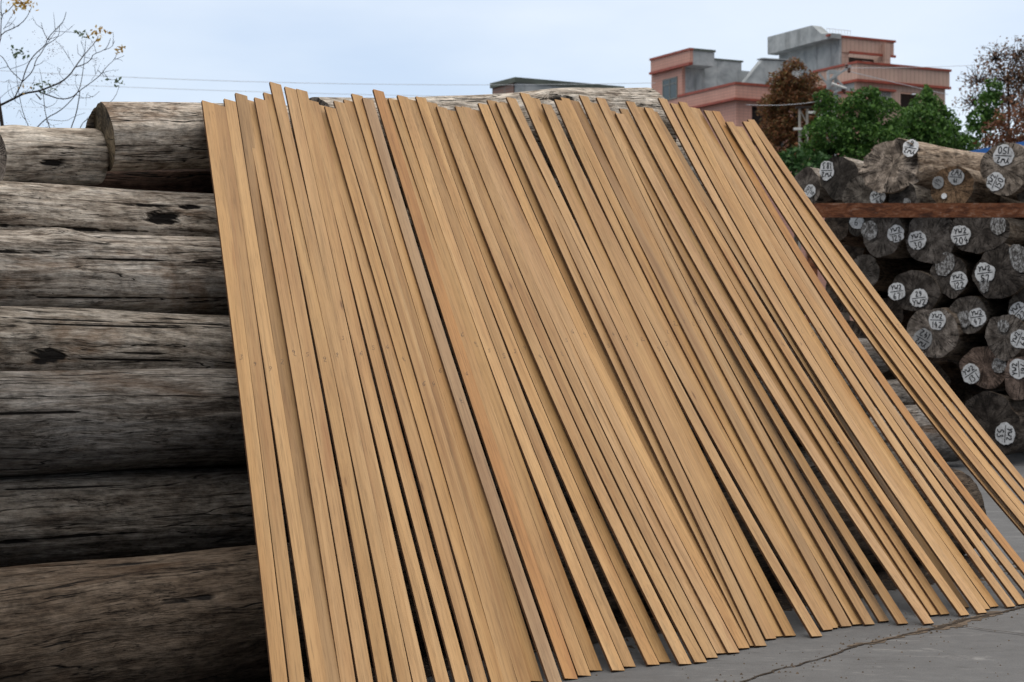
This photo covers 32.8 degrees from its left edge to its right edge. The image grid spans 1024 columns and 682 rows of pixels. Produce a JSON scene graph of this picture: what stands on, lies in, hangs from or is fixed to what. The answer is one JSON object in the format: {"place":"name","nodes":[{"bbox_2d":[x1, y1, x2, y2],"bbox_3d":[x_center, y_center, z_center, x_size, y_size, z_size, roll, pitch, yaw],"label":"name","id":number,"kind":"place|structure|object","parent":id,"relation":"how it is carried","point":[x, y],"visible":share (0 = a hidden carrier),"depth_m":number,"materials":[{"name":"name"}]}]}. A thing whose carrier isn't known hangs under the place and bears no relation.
{"place":"outdoors","nodes":[
{"label":"outdoors","id":0,"kind":"place"},
{"bbox_2d":[0,0,1023,148],"label":"sky","id":1,"kind":"structure","parent":0,"point":[462,46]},
{"bbox_2d":[490,77,624,93],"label":"flat roofed building","id":2,"kind":"structure","parent":0,"point":[504,86],"depth_m":80.91,"materials":[{"name":"concrete"}]},
{"bbox_2d":[392,452,1023,681],"bbox_3d":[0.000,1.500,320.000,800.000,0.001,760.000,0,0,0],"label":"ground","id":3,"kind":"structure","parent":0,"point":[957,659],"depth_m":8.32,"materials":[{"name":"concrete"}]},
{"bbox_2d":[0,0,125,127],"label":"bare tree","id":4,"kind":"object","parent":3,"relation":"on","point":[23,4],"visible":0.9,"depth_m":22.27,"materials":[{"name":"brown plant"}]},
{"bbox_2d":[201,100,287,681],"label":"teak plank","id":5,"kind":"object","parent":3,"relation":"on","point":[274,640],"visible":1,"depth_m":7.80,"materials":[{"name":"wood"}]},
{"bbox_2d":[214,104,304,681],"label":"teak plank","id":6,"kind":"object","parent":3,"relation":"on","point":[292,649],"visible":1,"depth_m":7.81,"materials":[{"name":"wood"}]},
{"bbox_2d":[223,99,326,681],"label":"teak plank","id":7,"kind":"object","parent":3,"relation":"on","point":[315,658],"visible":1,"depth_m":7.91,"materials":[{"name":"wood"}]},
{"bbox_2d":[234,93,339,681],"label":"teak plank","id":8,"kind":"object","parent":3,"relation":"on","point":[302,487],"visible":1,"depth_m":8.02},
{"bbox_2d":[248,100,355,681],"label":"teak plank","id":9,"kind":"object","parent":3,"relation":"on","point":[336,611],"visible":1,"depth_m":7.95,"materials":[{"name":"wood"}]},
{"bbox_2d":[254,97,372,681],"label":"teak plank","id":10,"kind":"object","parent":3,"relation":"on","point":[361,660],"visible":1,"depth_m":8.04,"materials":[{"name":"wood"}]},
{"bbox_2d":[263,92,392,681],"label":"teak plank","id":11,"kind":"object","parent":3,"relation":"on","point":[379,654],"visible":1,"depth_m":8.03,"materials":[{"name":"wood"}]},
{"bbox_2d":[269,82,411,681],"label":"teak plank","id":12,"kind":"object","parent":3,"relation":"on","point":[385,594],"visible":1,"depth_m":8.15,"materials":[{"name":"wood"}]},
{"bbox_2d":[284,87,426,681],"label":"teak plank","id":13,"kind":"object","parent":3,"relation":"on","point":[412,651],"visible":1,"depth_m":8.26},
{"bbox_2d":[296,89,448,681],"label":"teak plank","id":14,"kind":"object","parent":3,"relation":"on","point":[420,600],"visible":1,"depth_m":8.30,"materials":[{"name":"wood"}]},
{"bbox_2d":[309,100,468,681],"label":"teak plank","id":15,"kind":"object","parent":3,"relation":"on","point":[438,598],"visible":1,"depth_m":8.32,"materials":[{"name":"wood"}]},
{"bbox_2d":[319,105,486,681],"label":"teak plank","id":16,"kind":"object","parent":3,"relation":"on","point":[459,607],"visible":1,"depth_m":8.26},
{"bbox_2d":[324,106,504,681],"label":"teak plank","id":17,"kind":"object","parent":3,"relation":"on","point":[475,608],"visible":1,"depth_m":8.43,"materials":[{"name":"wood"}]},
{"bbox_2d":[333,101,516,681],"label":"teak plank","id":18,"kind":"object","parent":3,"relation":"on","point":[452,482],"visible":1,"depth_m":8.49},
{"bbox_2d":[343,99,530,681],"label":"teak plank","id":19,"kind":"object","parent":3,"relation":"on","point":[515,652],"visible":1,"depth_m":8.43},
{"bbox_2d":[351,94,542,681],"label":"teak plank","id":20,"kind":"object","parent":3,"relation":"on","point":[516,616],"visible":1,"depth_m":8.54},
{"bbox_2d":[362,98,561,681],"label":"teak plank","id":21,"kind":"object","parent":3,"relation":"on","point":[532,618],"visible":1,"depth_m":8.58,"materials":[{"name":"wood"}]},
{"bbox_2d":[372,89,577,679],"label":"teak plank","id":22,"kind":"object","parent":3,"relation":"on","point":[555,636],"visible":1,"depth_m":8.70,"materials":[{"name":"wood"}]},
{"bbox_2d":[386,99,590,676],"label":"teak plank","id":23,"kind":"object","parent":3,"relation":"on","point":[579,663],"visible":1,"depth_m":8.47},
{"bbox_2d":[0,464,985,681],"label":"weathered log","id":24,"kind":"object","parent":3,"relation":"on","point":[194,616],"visible":0.27,"depth_m":7.26,"materials":[{"name":"wood"}]},
{"bbox_2d":[0,443,904,567],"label":"weathered log","id":25,"kind":"object","parent":24,"relation":"on","point":[51,518],"visible":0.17,"depth_m":7.78,"materials":[{"name":"wood"}]},
{"bbox_2d":[0,369,872,476],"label":"weathered log","id":26,"kind":"object","parent":25,"relation":"on","point":[65,421],"visible":0.2,"depth_m":7.73,"materials":[{"name":"wood"}]},
{"bbox_2d":[0,306,840,372],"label":"weathered log","id":27,"kind":"object","parent":26,"relation":"on","point":[46,338],"visible":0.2,"depth_m":8.01,"materials":[{"name":"wood"}]},
{"bbox_2d":[0,227,804,321],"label":"weathered log","id":28,"kind":"object","parent":27,"relation":"on","point":[56,267],"visible":0.15,"depth_m":8.28,"materials":[{"name":"wood"}]},
{"bbox_2d":[0,181,764,259],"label":"weathered log","id":29,"kind":"object","parent":28,"relation":"on","point":[85,209],"visible":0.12,"depth_m":8.65,"materials":[{"name":"wood"}]},
{"bbox_2d":[0,125,108,185],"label":"weathered log","id":30,"kind":"object","parent":29,"relation":"on","point":[65,156],"visible":0.86,"depth_m":8.66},
{"bbox_2d":[300,167,717,225],"bbox_3d":[0.078,-0.870,11.180,3.529,0.435,0.455,-3,2,-44],"label":"weathered log","id":31,"kind":"object","parent":29,"relation":"on","point":[555,179],"visible":0.02,"depth_m":11.22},
{"bbox_2d":[309,88,675,177],"bbox_3d":[-0.156,-1.354,11.298,2.981,0.651,0.673,-6,4,-44],"label":"weathered log","id":32,"kind":"object","parent":31,"relation":"on","point":[616,99],"visible":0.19,"depth_m":11.44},
{"bbox_2d":[387,98,601,671],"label":"teak plank","id":33,"kind":"object","parent":3,"relation":"on","point":[574,614],"visible":1,"depth_m":8.81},
{"bbox_2d":[396,95,624,671],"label":"teak plank","id":34,"kind":"object","parent":3,"relation":"on","point":[606,644],"visible":1,"depth_m":8.83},
{"bbox_2d":[408,99,635,667],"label":"teak plank","id":35,"kind":"object","parent":3,"relation":"on","point":[601,601],"visible":1,"depth_m":8.92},
{"bbox_2d":[415,96,659,665],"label":"teak plank","id":36,"kind":"object","parent":3,"relation":"on","point":[643,645],"visible":1,"depth_m":8.99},
{"bbox_2d":[427,102,670,663],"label":"teak plank","id":37,"kind":"object","parent":3,"relation":"on","point":[647,626],"visible":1,"depth_m":8.98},
{"bbox_2d":[436,106,691,665],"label":"teak plank","id":38,"kind":"object","parent":3,"relation":"on","point":[666,628],"visible":1,"depth_m":9.05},
{"bbox_2d":[448,110,706,663],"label":"teak plank","id":39,"kind":"object","parent":3,"relation":"on","point":[688,640],"visible":1,"depth_m":9.03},
{"bbox_2d":[454,106,717,658],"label":"teak plank","id":40,"kind":"object","parent":3,"relation":"on","point":[653,546],"visible":1,"depth_m":9.18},
{"bbox_2d":[461,106,726,654],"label":"teak plank","id":41,"kind":"object","parent":3,"relation":"on","point":[646,508],"visible":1,"depth_m":9.22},
{"bbox_2d":[472,109,739,653],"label":"teak plank","id":42,"kind":"object","parent":3,"relation":"on","point":[692,575],"visible":1,"depth_m":9.19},
{"bbox_2d":[477,103,749,649],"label":"teak plank","id":43,"kind":"object","parent":3,"relation":"on","point":[733,629],"visible":1,"depth_m":9.43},
{"bbox_2d":[486,100,748,645],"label":"teak plank","id":44,"kind":"object","parent":3,"relation":"on","point":[552,246],"visible":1,"depth_m":9.82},
{"bbox_2d":[495,102,753,646],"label":"teak plank","id":45,"kind":"object","parent":3,"relation":"on","point":[527,166],"visible":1,"depth_m":9.61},
{"bbox_2d":[260,555,995,681],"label":"ground dirt","id":46,"kind":"structure","parent":3,"relation":"on","point":[625,632],"depth_m":9.27,"materials":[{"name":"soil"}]},
{"bbox_2d":[500,102,766,646],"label":"teak plank","id":47,"kind":"object","parent":3,"relation":"on","point":[729,580],"visible":1,"depth_m":9.33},
{"bbox_2d":[505,97,775,639],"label":"teak plank","id":48,"kind":"object","parent":3,"relation":"on","point":[748,594],"visible":0.99,"depth_m":9.57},
{"bbox_2d":[519,92,782,637],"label":"teak plank","id":49,"kind":"object","parent":3,"relation":"on","point":[571,201],"visible":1,"depth_m":9.94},
{"bbox_2d":[531,98,795,636],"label":"teak plank","id":50,"kind":"object","parent":3,"relation":"on","point":[776,610],"visible":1,"depth_m":9.54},
{"bbox_2d":[541,103,821,637],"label":"teak plank","id":51,"kind":"object","parent":3,"relation":"on","point":[783,581],"visible":1,"depth_m":9.78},
{"bbox_2d":[554,111,832,630],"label":"teak plank","id":52,"kind":"object","parent":3,"relation":"on","point":[811,603],"visible":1,"depth_m":9.69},
{"bbox_2d":[554,99,837,628],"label":"teak plank","id":53,"kind":"object","parent":3,"relation":"on","point":[603,201],"visible":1,"depth_m":10.23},
{"bbox_2d":[560,97,839,626],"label":"teak plank","id":54,"kind":"object","parent":3,"relation":"on","point":[674,325],"visible":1,"depth_m":10.18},
{"bbox_2d":[570,100,851,627],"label":"teak plank","id":55,"kind":"object","parent":3,"relation":"on","point":[825,589],"visible":1,"depth_m":9.99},
{"bbox_2d":[579,95,861,625],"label":"teak plank","id":56,"kind":"object","parent":3,"relation":"on","point":[839,593],"visible":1,"depth_m":10.15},
{"bbox_2d":[591,102,874,625],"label":"teak plank","id":57,"kind":"object","parent":3,"relation":"on","point":[858,606],"visible":1,"depth_m":10.04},
{"bbox_2d":[596,97,888,622],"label":"teak plank","id":58,"kind":"object","parent":3,"relation":"on","point":[869,598],"visible":1,"depth_m":10.09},
{"bbox_2d":[611,111,907,624],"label":"teak plank","id":59,"kind":"object","parent":3,"relation":"on","point":[892,608],"visible":1,"depth_m":10.05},
{"bbox_2d":[614,113,933,624],"bbox_3d":[1.430,0.033,10.302,0.077,3.999,0.099,3,-44,-37],"label":"teak plank","id":60,"kind":"object","parent":3,"relation":"on","point":[912,601],"visible":1,"depth_m":10.17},
{"bbox_2d":[619,108,928,614],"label":"teak plank","id":61,"kind":"object","parent":3,"relation":"on","point":[709,267],"visible":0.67,"depth_m":10.66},
{"bbox_2d":[625,101,938,615],"bbox_3d":[1.525,-0.024,10.535,0.075,4.022,0.086,2,-41,-38],"label":"teak plank","id":62,"kind":"object","parent":3,"relation":"on","point":[891,551],"visible":1,"depth_m":10.45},
{"bbox_2d":[637,107,949,615],"bbox_3d":[1.589,-0.012,10.567,0.079,4.014,0.080,2,-42,-38],"label":"teak plank","id":63,"kind":"object","parent":3,"relation":"on","point":[887,529],"visible":1,"depth_m":10.30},
{"bbox_2d":[756,57,834,244],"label":"rusty cypress","id":64,"kind":"object","parent":3,"relation":"on","point":[780,123],"visible":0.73,"depth_m":63.68,"materials":[{"name":"brown plant"}]},
{"bbox_2d":[644,107,969,616],"bbox_3d":[1.666,-0.003,10.566,0.077,4.055,0.098,2,-43,-38],"label":"teak plank","id":65,"kind":"object","parent":3,"relation":"on","point":[874,487],"visible":1,"depth_m":10.44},
{"bbox_2d":[654,111,968,608],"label":"teak plank","id":66,"kind":"object","parent":3,"relation":"on","point":[727,236],"visible":0.83,"depth_m":10.62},
{"bbox_2d":[658,98,986,614],"bbox_3d":[1.777,-0.045,10.701,0.076,4.184,0.104,3,-43,-37],"label":"teak plank","id":67,"kind":"object","parent":3,"relation":"on","point":[917,522],"visible":1,"depth_m":10.56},
{"bbox_2d":[670,103,989,609],"bbox_3d":[1.852,-0.036,10.802,0.078,4.118,0.094,3,-43,-37],"label":"teak plank","id":68,"kind":"object","parent":3,"relation":"on","point":[764,267],"visible":0.96,"depth_m":10.84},
{"bbox_2d":[678,102,997,607],"bbox_3d":[1.915,-0.040,10.870,0.077,4.106,0.108,3,-42,-38],"label":"teak plank","id":69,"kind":"object","parent":3,"relation":"on","point":[984,593],"visible":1,"depth_m":10.77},
{"bbox_2d":[689,107,1014,607],"bbox_3d":[1.997,-0.028,10.893,0.075,4.124,0.099,3,-43,-38],"label":"teak plank","id":70,"kind":"object","parent":3,"relation":"on","point":[945,517],"visible":1,"depth_m":10.72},
{"bbox_2d":[797,85,910,319],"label":"broadleaf tree","id":71,"kind":"object","parent":3,"relation":"on","point":[848,142],"visible":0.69,"depth_m":47.48,"materials":[{"name":"green plant"}]},
{"bbox_2d":[696,108,1023,605],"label":"teak plank","id":72,"kind":"object","parent":3,"relation":"on","point":[971,536],"visible":1,"depth_m":10.71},
{"bbox_2d":[703,110,1023,592],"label":"teak plank","id":73,"kind":"object","parent":3,"relation":"on","point":[981,532],"visible":0.93,"depth_m":11.00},
{"bbox_2d":[712,111,1023,575],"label":"teak plank","id":74,"kind":"object","parent":3,"relation":"on","point":[957,484],"visible":1,"depth_m":11.13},
{"bbox_2d":[725,122,1023,535],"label":"teak plank","id":75,"kind":"object","parent":3,"relation":"on","point":[773,195],"visible":1,"depth_m":11.41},
{"bbox_2d":[784,403,972,463],"bbox_3d":[3.947,1.112,20.147,3.188,0.743,0.769,0,0,-32],"label":"weathered log","id":76,"kind":"object","parent":3,"relation":"on","point":[942,447],"visible":0.08,"depth_m":20.36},
{"bbox_2d":[736,126,1023,527],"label":"teak plank","id":77,"kind":"object","parent":3,"relation":"on","point":[992,484],"visible":1,"depth_m":11.32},
{"bbox_2d":[742,121,1023,514],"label":"teak plank","id":78,"kind":"object","parent":3,"relation":"on","point":[848,282],"visible":1,"depth_m":11.52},
{"bbox_2d":[747,119,1023,489],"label":"teak plank","id":79,"kind":"object","parent":3,"relation":"on","point":[911,343],"visible":1,"depth_m":11.58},
{"bbox_2d":[772,159,1023,503],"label":"teak plank","id":80,"kind":"object","parent":3,"relation":"on","point":[994,462],"visible":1,"depth_m":11.34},
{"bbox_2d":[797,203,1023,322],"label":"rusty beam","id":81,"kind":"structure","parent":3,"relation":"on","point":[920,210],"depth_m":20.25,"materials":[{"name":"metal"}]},
{"bbox_2d":[890,83,979,150],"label":"broadleaf tree","id":82,"kind":"object","parent":3,"relation":"on","point":[927,127],"visible":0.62,"depth_m":50.37,"materials":[{"name":"green plant"}]},
{"bbox_2d":[949,387,989,405],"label":"marked log","id":83,"kind":"object","parent":3,"relation":"on","point":[963,395],"visible":0.1,"depth_m":23.02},
{"bbox_2d":[916,361,1005,402],"bbox_3d":[6.764,0.560,24.624,0.623,0.620,4.208,0,0,37],"label":"marked log","id":84,"kind":"object","parent":83,"relation":"on","point":[950,373],"visible":0.16,"depth_m":22.97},
{"bbox_2d":[947,359,959,368],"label":"marked log","id":85,"kind":"object","parent":84,"relation":"on","point":[956,362],"visible":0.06,"depth_m":23.26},
{"bbox_2d":[880,297,915,333],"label":"marked log","id":86,"kind":"object","parent":85,"relation":"on","point":[901,314],"visible":0.12,"depth_m":23.49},
{"bbox_2d":[854,255,932,291],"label":"marked log","id":87,"kind":"object","parent":86,"relation":"on","point":[880,274],"visible":0.37,"depth_m":22.58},
{"bbox_2d":[861,218,912,258],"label":"marked log","id":88,"kind":"object","parent":87,"relation":"on","point":[884,237],"visible":0.38,"depth_m":21.88,"materials":[{"name":"brown wood"}]},
{"bbox_2d":[846,218,870,236],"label":"marked log","id":89,"kind":"object","parent":88,"relation":"on","point":[855,225],"visible":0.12,"depth_m":22.26,"materials":[{"name":"grey wood"}]},
{"bbox_2d":[819,157,863,200],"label":"marked log","id":90,"kind":"object","parent":89,"relation":"on","point":[837,174],"visible":0.32,"depth_m":22.20,"materials":[{"name":"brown wood"}]},
{"bbox_2d":[907,307,987,360],"bbox_3d":[6.450,-0.102,23.089,0.746,0.703,4.215,0,0,37],"label":"marked log","id":91,"kind":"object","parent":85,"relation":"on","point":[936,333],"visible":0.49,"depth_m":21.42,"materials":[{"name":"brown wood"}]},
{"bbox_2d":[888,270,955,310],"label":"marked log","id":92,"kind":"object","parent":91,"relation":"on","point":[913,290],"visible":0.44,"depth_m":21.64,"materials":[{"name":"brown wood"}]},
{"bbox_2d":[949,296,1009,333],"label":"marked log","id":93,"kind":"object","parent":91,"relation":"on","point":[975,314],"visible":0.71,"depth_m":21.27,"materials":[{"name":"brown wood"}]},
{"bbox_2d":[930,252,1004,298],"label":"marked log","id":94,"kind":"object","parent":93,"relation":"on","point":[951,274],"visible":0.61,"depth_m":21.40,"materials":[{"name":"brown wood"}]},
{"bbox_2d":[906,218,982,263],"bbox_3d":[6.459,-1.273,23.199,0.697,0.684,4.215,0,0,37],"label":"marked log","id":95,"kind":"object","parent":94,"relation":"on","point":[929,240],"visible":0.45,"depth_m":21.55,"materials":[{"name":"brown wood"}]},
{"bbox_2d":[889,182,935,202],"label":"marked log","id":96,"kind":"object","parent":95,"relation":"on","point":[912,193],"visible":0.25,"depth_m":21.54,"materials":[{"name":"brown wood"}]},
{"bbox_2d":[858,138,984,193],"bbox_3d":[5.974,-2.182,22.523,3.709,0.712,0.625,0,0,-37],"label":"marked log","id":97,"kind":"object","parent":96,"relation":"on","point":[895,165],"visible":0.65,"depth_m":21.64,"materials":[{"name":"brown wood"}]},
{"bbox_2d":[961,77,1004,148],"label":"broadleaf tree","id":98,"kind":"object","parent":3,"relation":"on","point":[988,98],"visible":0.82,"depth_m":52.80,"materials":[{"name":"green plant"}]},
{"bbox_2d":[952,35,1023,137],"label":"brown tree","id":99,"kind":"object","parent":3,"relation":"on","point":[1016,77],"visible":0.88,"depth_m":57.88,"materials":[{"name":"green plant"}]},
{"bbox_2d":[965,390,1023,459],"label":"marked log","id":100,"kind":"object","parent":3,"relation":"on","point":[998,416],"visible":0.76,"depth_m":20.97,"materials":[{"name":"brown wood"}]},
{"bbox_2d":[959,346,1007,388],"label":"marked log","id":101,"kind":"object","parent":100,"relation":"on","point":[983,367],"visible":0.77,"depth_m":21.16,"materials":[{"name":"brown wood"}]},
{"bbox_2d":[985,314,1023,360],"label":"marked log","id":102,"kind":"object","parent":101,"relation":"on","point":[1004,336],"visible":0.95,"depth_m":20.95,"materials":[{"name":"brown wood"}]},
{"bbox_2d":[1008,288,1023,321],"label":"marked log","id":103,"kind":"object","parent":102,"relation":"on","point":[1016,305],"visible":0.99,"depth_m":20.91,"materials":[{"name":"grey wood"}]},
{"bbox_2d":[972,243,1023,298],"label":"marked log","id":104,"kind":"object","parent":103,"relation":"on","point":[998,271],"visible":0.98,"depth_m":20.93,"materials":[{"name":"brown wood"}]},
{"bbox_2d":[949,218,1023,254],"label":"marked log","id":105,"kind":"object","parent":104,"relation":"on","point":[978,235],"visible":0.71,"depth_m":21.09,"materials":[{"name":"brown wood"}]},
{"bbox_2d":[997,196,1023,219],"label":"marked log","id":106,"kind":"object","parent":105,"relation":"on","point":[1002,199],"visible":0.15,"depth_m":21.79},
{"bbox_2d":[931,166,1020,202],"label":"marked log","id":107,"kind":"object","parent":106,"relation":"on","point":[955,184],"visible":0.6,"depth_m":21.25,"materials":[{"name":"brown wood"}]},
{"bbox_2d":[973,95,1023,149],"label":"red brown tree","id":108,"kind":"object","parent":3,"relation":"on","point":[1004,130],"visible":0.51,"depth_m":49.82,"materials":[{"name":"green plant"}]},
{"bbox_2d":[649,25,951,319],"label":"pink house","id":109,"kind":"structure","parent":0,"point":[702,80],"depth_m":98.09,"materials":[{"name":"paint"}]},
{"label":"weathered log","id":110,"kind":"object","parent":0,"visible":0},
{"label":"weathered log","id":111,"kind":"object","parent":110,"relation":"on","visible":0},
{"bbox_2d":[89,169,213,193],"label":"weathered log","id":112,"kind":"object","parent":111,"relation":"on","point":[188,180],"visible":0.09,"depth_m":9.40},
{"bbox_2d":[85,102,299,170],"bbox_3d":[-1.653,-1.113,9.467,0.355,0.364,1.666,0,6,35],"label":"weathered log","id":113,"kind":"object","parent":112,"relation":"on","point":[139,136],"visible":0.56,"depth_m":8.96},
{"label":"marked log","id":114,"kind":"object","parent":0,"visible":0},
{"bbox_2d":[1016,191,1023,202],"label":"marked log","id":115,"kind":"object","parent":114,"relation":"on","point":[1020,196],"visible":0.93,"depth_m":20.89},
{"bbox_2d":[980,142,1023,195],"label":"marked log","id":116,"kind":"object","parent":115,"relation":"on","point":[1002,168],"visible":0.99,"depth_m":20.80,"materials":[{"name":"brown wood"}]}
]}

